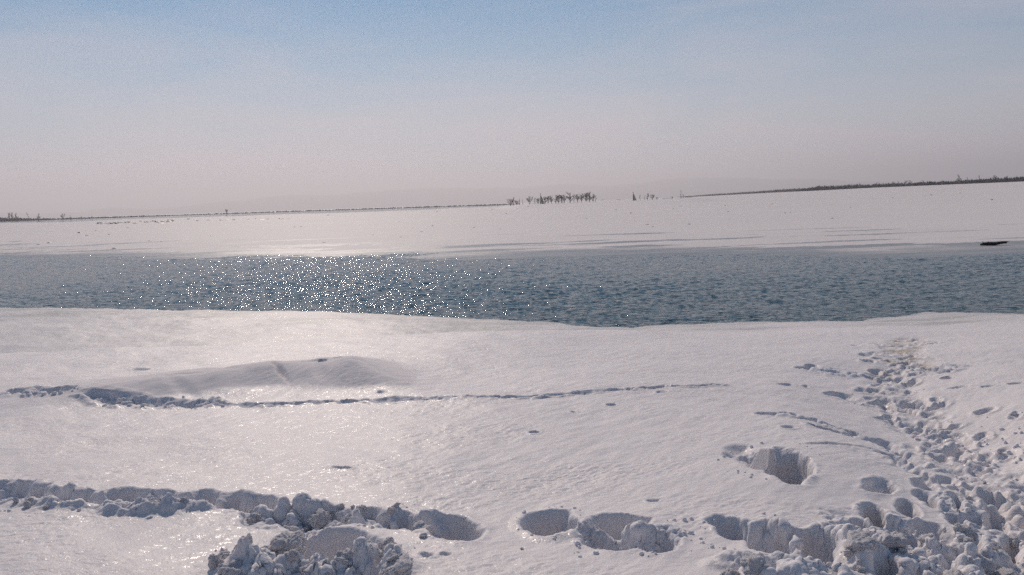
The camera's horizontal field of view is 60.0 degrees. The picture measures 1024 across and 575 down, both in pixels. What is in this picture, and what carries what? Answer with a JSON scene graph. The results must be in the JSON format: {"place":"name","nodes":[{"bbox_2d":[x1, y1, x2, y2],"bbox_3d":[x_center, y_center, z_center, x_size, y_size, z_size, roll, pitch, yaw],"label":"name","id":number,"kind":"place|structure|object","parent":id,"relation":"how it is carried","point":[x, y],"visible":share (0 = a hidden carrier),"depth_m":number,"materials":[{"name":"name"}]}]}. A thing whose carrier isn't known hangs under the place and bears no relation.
{"place":"outdoors","nodes":[
{"label":"outdoors","id":0,"kind":"place"},
{"bbox_2d":[0,177,903,218],"bbox_3d":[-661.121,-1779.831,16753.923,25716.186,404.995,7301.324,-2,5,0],"label":"hills","id":1,"kind":"structure","parent":0,"point":[661,188],"depth_m":17672.58,"materials":[{"name":"white snow"}]},
{"bbox_2d":[0,206,1023,574],"bbox_3d":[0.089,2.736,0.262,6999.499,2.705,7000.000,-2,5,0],"label":"snow bank","id":2,"kind":"structure","parent":0,"point":[472,440],"depth_m":6.88,"materials":[{"name":"white snow"}]},
{"bbox_2d":[23,501,30,508],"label":"snow clod","id":3,"kind":"object","parent":2,"relation":"on","point":[26,504],"visible":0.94,"depth_m":5.15,"materials":[{"name":"white snow"}]},
{"bbox_2d":[20,385,78,397],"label":"snow crumbs","id":4,"kind":"object","parent":2,"relation":"on","point":[43,394],"visible":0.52,"depth_m":9.59,"materials":[{"name":"white snow"}]},
{"bbox_2d":[0,495,195,511],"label":"snow crumbs","id":5,"kind":"object","parent":2,"relation":"on","point":[150,500],"visible":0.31,"depth_m":5.06,"materials":[{"name":"white snow"}]},
{"bbox_2d":[102,396,224,408],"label":"snow crumbs","id":6,"kind":"object","parent":2,"relation":"on","point":[129,405],"visible":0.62,"depth_m":9.18,"materials":[{"name":"white snow"}]},
{"bbox_2d":[178,497,188,502],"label":"snow clod","id":7,"kind":"object","parent":2,"relation":"on","point":[184,499],"visible":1,"depth_m":5.04,"materials":[{"name":"white snow"}]},
{"bbox_2d":[208,553,224,569],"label":"snow clod","id":8,"kind":"object","parent":2,"relation":"on","point":[214,561],"visible":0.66,"depth_m":4.10,"materials":[{"name":"white snow"}]},
{"bbox_2d":[217,547,229,556],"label":"snow clod","id":9,"kind":"object","parent":2,"relation":"on","point":[221,552],"visible":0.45,"depth_m":4.26,"materials":[{"name":"white snow"}]},
{"bbox_2d":[220,553,228,558],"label":"snow clod","id":10,"kind":"object","parent":2,"relation":"on","point":[224,555],"visible":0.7,"depth_m":4.21,"materials":[{"name":"white snow"}]},
{"bbox_2d":[217,559,244,574],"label":"snow clod","id":11,"kind":"object","parent":2,"relation":"on","point":[235,564],"visible":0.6,"depth_m":4.02,"materials":[{"name":"white snow"}]},
{"bbox_2d":[222,567,241,574],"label":"snow clod","id":12,"kind":"object","parent":2,"relation":"on","point":[229,571],"visible":1,"depth_m":3.93,"materials":[{"name":"white snow"}]},
{"bbox_2d":[241,533,252,543],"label":"snow clod","id":13,"kind":"object","parent":2,"relation":"on","point":[248,536],"visible":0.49,"depth_m":4.18,"materials":[{"name":"white snow"}]},
{"bbox_2d":[246,512,264,522],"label":"snow clod","id":14,"kind":"object","parent":2,"relation":"on","point":[253,517],"visible":0.94,"depth_m":4.95,"materials":[{"name":"white snow"}]},
{"bbox_2d":[269,530,306,558],"bbox_3d":[-1.071,1.246,4.276,0.178,0.134,0.134,-2,5,3],"label":"snow clod","id":15,"kind":"object","parent":2,"relation":"on","point":[297,539],"visible":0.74,"depth_m":4.24,"materials":[{"name":"white snow"}]},
{"bbox_2d":[281,525,301,531],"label":"snow clod","id":16,"kind":"object","parent":2,"relation":"on","point":[293,528],"visible":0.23,"depth_m":4.87,"materials":[{"name":"white snow"}]},
{"bbox_2d":[284,549,300,561],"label":"snow clod","id":17,"kind":"object","parent":2,"relation":"on","point":[292,555],"visible":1,"depth_m":4.10,"materials":[{"name":"white snow"}]},
{"bbox_2d":[295,561,313,572],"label":"snow clod","id":18,"kind":"object","parent":2,"relation":"on","point":[304,567],"visible":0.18,"depth_m":4.10,"materials":[{"name":"white snow"}]},
{"bbox_2d":[303,526,309,531],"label":"snow clod","id":19,"kind":"object","parent":2,"relation":"on","point":[305,528],"visible":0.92,"depth_m":4.92,"materials":[{"name":"white snow"}]},
{"bbox_2d":[215,494,415,571],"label":"snow crumbs","id":20,"kind":"object","parent":2,"relation":"on","point":[306,535],"visible":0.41,"depth_m":4.40,"materials":[{"name":"white snow"}]},
{"bbox_2d":[306,508,330,527],"bbox_3d":[-1.071,1.296,4.954,0.130,0.077,0.126,35,46,29],"label":"snow clod","id":21,"kind":"object","parent":2,"relation":"on","point":[322,515],"visible":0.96,"depth_m":4.93,"materials":[{"name":"white snow"}]},
{"bbox_2d":[336,503,344,509],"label":"snow clod","id":22,"kind":"object","parent":2,"relation":"on","point":[340,506],"visible":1,"depth_m":5.06,"materials":[{"name":"white snow"}]},
{"bbox_2d":[334,548,352,568],"bbox_3d":[-0.759,1.269,4.104,0.123,0.124,0.113,11,-17,-29],"label":"snow clod","id":23,"kind":"object","parent":2,"relation":"on","point":[347,553],"visible":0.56,"depth_m":4.09,"materials":[{"name":"white snow"}]},
{"bbox_2d":[356,504,367,510],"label":"snow clod","id":24,"kind":"object","parent":2,"relation":"on","point":[362,507],"visible":0.93,"depth_m":5.01,"materials":[{"name":"white snow"}]},
{"bbox_2d":[376,536,396,549],"bbox_3d":[-0.607,1.254,4.274,0.108,0.093,0.089,-17,0,-26],"label":"snow clod","id":25,"kind":"object","parent":2,"relation":"on","point":[387,540],"visible":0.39,"depth_m":4.25,"materials":[{"name":"white snow"}]},
{"bbox_2d":[387,507,395,513],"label":"snow clod","id":26,"kind":"object","parent":2,"relation":"on","point":[390,510],"visible":1,"depth_m":4.95,"materials":[{"name":"white snow"}]},
{"bbox_2d":[386,552,402,560],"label":"snow clod","id":27,"kind":"object","parent":2,"relation":"on","point":[393,556],"visible":0.87,"depth_m":3.94,"materials":[{"name":"white snow"}]},
{"bbox_2d":[380,553,412,574],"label":"snow clod","id":28,"kind":"object","parent":2,"relation":"on","point":[401,564],"visible":1,"depth_m":3.86,"materials":[{"name":"white snow"}]},
{"bbox_2d":[411,520,431,533],"bbox_3d":[-0.484,1.273,4.623,0.116,0.082,0.142,20,29,38],"label":"snow clod","id":29,"kind":"object","parent":2,"relation":"on","point":[419,524],"visible":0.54,"depth_m":4.62,"materials":[{"name":"white snow"}]},
{"bbox_2d":[419,533,427,537],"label":"snow clod","id":30,"kind":"object","parent":2,"relation":"on","point":[422,535],"visible":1,"depth_m":4.45,"materials":[{"name":"white snow"}]},
{"bbox_2d":[516,506,583,538],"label":"snow crumbs","id":31,"kind":"object","parent":2,"relation":"on","point":[531,534],"visible":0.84,"depth_m":4.63,"materials":[{"name":"white snow"}]},
{"bbox_2d":[573,517,693,557],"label":"snow crumbs","id":32,"kind":"object","parent":2,"relation":"on","point":[596,552],"visible":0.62,"depth_m":4.38,"materials":[{"name":"white snow"}]},
{"bbox_2d":[719,568,738,574],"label":"snow clod","id":33,"kind":"object","parent":2,"relation":"on","point":[730,571],"visible":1,"depth_m":3.81,"materials":[{"name":"white snow"}]},
{"bbox_2d":[740,552,770,574],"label":"snow clod","id":34,"kind":"object","parent":2,"relation":"on","point":[753,563],"visible":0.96,"depth_m":3.75,"materials":[{"name":"white snow"}]},
{"bbox_2d":[749,448,776,475],"bbox_3d":[1.627,1.167,5.802,0.162,0.255,0.228,1,6,30],"label":"snow block","id":35,"kind":"object","parent":2,"relation":"on","point":[764,459],"depth_m":5.77,"materials":[{"name":"white snow"}]},
{"bbox_2d":[716,441,820,478],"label":"snow crumbs","id":36,"kind":"object","parent":2,"relation":"on","point":[751,446],"visible":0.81,"depth_m":5.95,"materials":[{"name":"white snow"}]},
{"bbox_2d":[699,512,843,562],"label":"snow crumbs","id":37,"kind":"object","parent":2,"relation":"on","point":[713,521],"visible":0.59,"depth_m":4.36,"materials":[{"name":"white snow"}]},
{"bbox_2d":[826,569,837,574],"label":"snow clod","id":38,"kind":"object","parent":2,"relation":"on","point":[831,571],"visible":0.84,"depth_m":3.78,"materials":[{"name":"white snow"}]},
{"bbox_2d":[843,549,853,557],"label":"snow clod","id":39,"kind":"object","parent":2,"relation":"on","point":[849,552],"visible":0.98,"depth_m":4.03,"materials":[{"name":"white snow"}]},
{"bbox_2d":[856,565,865,572],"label":"snow clod","id":40,"kind":"object","parent":2,"relation":"on","point":[859,568],"visible":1,"depth_m":3.91,"materials":[{"name":"white snow"}]},
{"bbox_2d":[844,528,879,551],"bbox_3d":[1.595,1.172,4.063,0.159,0.089,0.163,-23,18,-18],"label":"snow clod","id":41,"kind":"object","parent":2,"relation":"on","point":[858,539],"visible":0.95,"depth_m":4.03,"materials":[{"name":"white snow"}]},
{"bbox_2d":[844,355,941,438],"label":"snow crumbs","id":42,"kind":"object","parent":2,"relation":"on","point":[867,407],"visible":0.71,"depth_m":8.90,"materials":[{"name":"white snow"}]},
{"bbox_2d":[881,530,907,550],"bbox_3d":[1.827,1.223,4.284,0.158,0.110,0.146,-17,10,18],"label":"snow clod","id":43,"kind":"object","parent":2,"relation":"on","point":[894,542],"visible":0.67,"depth_m":4.23,"materials":[{"name":"white snow"}]},
{"bbox_2d":[897,548,907,553],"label":"snow clod","id":44,"kind":"object","parent":2,"relation":"on","point":[902,550],"visible":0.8,"depth_m":4.21,"materials":[{"name":"white snow"}]},
{"bbox_2d":[918,533,936,546],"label":"snow clod","id":45,"kind":"object","parent":2,"relation":"on","point":[921,539],"visible":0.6,"depth_m":4.45,"materials":[{"name":"white snow"}]},
{"bbox_2d":[840,527,1023,574],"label":"snow crumbs","id":46,"kind":"object","parent":2,"relation":"on","point":[959,536],"visible":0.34,"depth_m":4.36,"materials":[{"name":"white snow"}]},
{"bbox_2d":[942,568,962,574],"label":"snow clod","id":47,"kind":"object","parent":2,"relation":"on","point":[952,571],"visible":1,"depth_m":4.02,"materials":[{"name":"white snow"}]},
{"bbox_2d":[952,523,977,538],"bbox_3d":[2.408,1.300,4.710,0.134,0.071,0.110,31,37,31],"label":"snow clod","id":48,"kind":"object","parent":2,"relation":"on","point":[967,530],"visible":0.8,"depth_m":4.70,"materials":[{"name":"white snow"}]},
{"bbox_2d":[912,411,1023,533],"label":"snow crumbs","id":49,"kind":"object","parent":2,"relation":"on","point":[963,461],"visible":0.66,"depth_m":6.85,"materials":[{"name":"white snow"}]},
{"bbox_2d":[962,537,975,543],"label":"snow clod","id":50,"kind":"object","parent":2,"relation":"on","point":[967,539],"visible":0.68,"depth_m":4.39,"materials":[{"name":"white snow"}]},
{"bbox_2d":[977,554,996,574],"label":"snow clod","id":51,"kind":"object","parent":2,"relation":"on","point":[989,566],"visible":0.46,"depth_m":4.18,"materials":[{"name":"white snow"}]},
{"bbox_2d":[989,542,998,550],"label":"snow clod","id":52,"kind":"object","parent":2,"relation":"on","point":[995,546],"visible":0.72,"depth_m":4.43,"materials":[{"name":"white snow"}]},
{"bbox_2d":[992,567,1020,574],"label":"snow clod","id":53,"kind":"object","parent":2,"relation":"on","point":[1004,571],"visible":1,"depth_m":4.19,"materials":[{"name":"white snow"}]},
{"bbox_2d":[1009,536,1021,551],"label":"snow clod","id":54,"kind":"object","parent":2,"relation":"on","point":[1014,541],"visible":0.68,"depth_m":4.76,"materials":[{"name":"white snow"}]},
{"bbox_2d":[0,205,1023,327],"bbox_3d":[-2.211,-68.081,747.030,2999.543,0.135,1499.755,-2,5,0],"label":"river","id":55,"kind":"structure","parent":0,"point":[624,291],"depth_m":36.34,"materials":[{"name":"teal liquid"}]},
{"bbox_2d":[0,181,1023,260],"bbox_3d":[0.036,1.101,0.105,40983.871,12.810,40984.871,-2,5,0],"label":"snow field","id":56,"kind":"structure","parent":0,"point":[940,221],"depth_m":96.97,"materials":[{"name":"snow"}]},
{"bbox_2d":[0,203,512,220],"bbox_3d":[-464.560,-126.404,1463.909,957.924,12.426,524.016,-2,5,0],"label":"wood","id":57,"kind":"object","parent":56,"relation":"on","point":[14,219],"visible":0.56,"depth_m":1517.90,"materials":[{"name":"plant"}]},
{"bbox_2d":[680,188,806,196],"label":"wood","id":58,"kind":"object","parent":56,"relation":"on","point":[775,190],"visible":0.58,"depth_m":2072.64,"materials":[{"name":"plant"}]},
{"bbox_2d":[794,176,1023,191],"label":"wood","id":59,"kind":"object","parent":56,"relation":"on","point":[971,181],"visible":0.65,"depth_m":1110.60,"materials":[{"name":"plant"}]},
{"bbox_2d":[980,241,1007,244],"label":"driftwood log","id":60,"kind":"object","parent":56,"relation":"on","point":[994,243],"visible":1,"depth_m":50.42,"materials":[{"name":"brown wood"}]},
{"bbox_2d":[0,0,1023,213],"label":"sky","id":61,"kind":"structure","parent":0,"point":[141,104],"materials":[{"name":"blue"}]}
]}

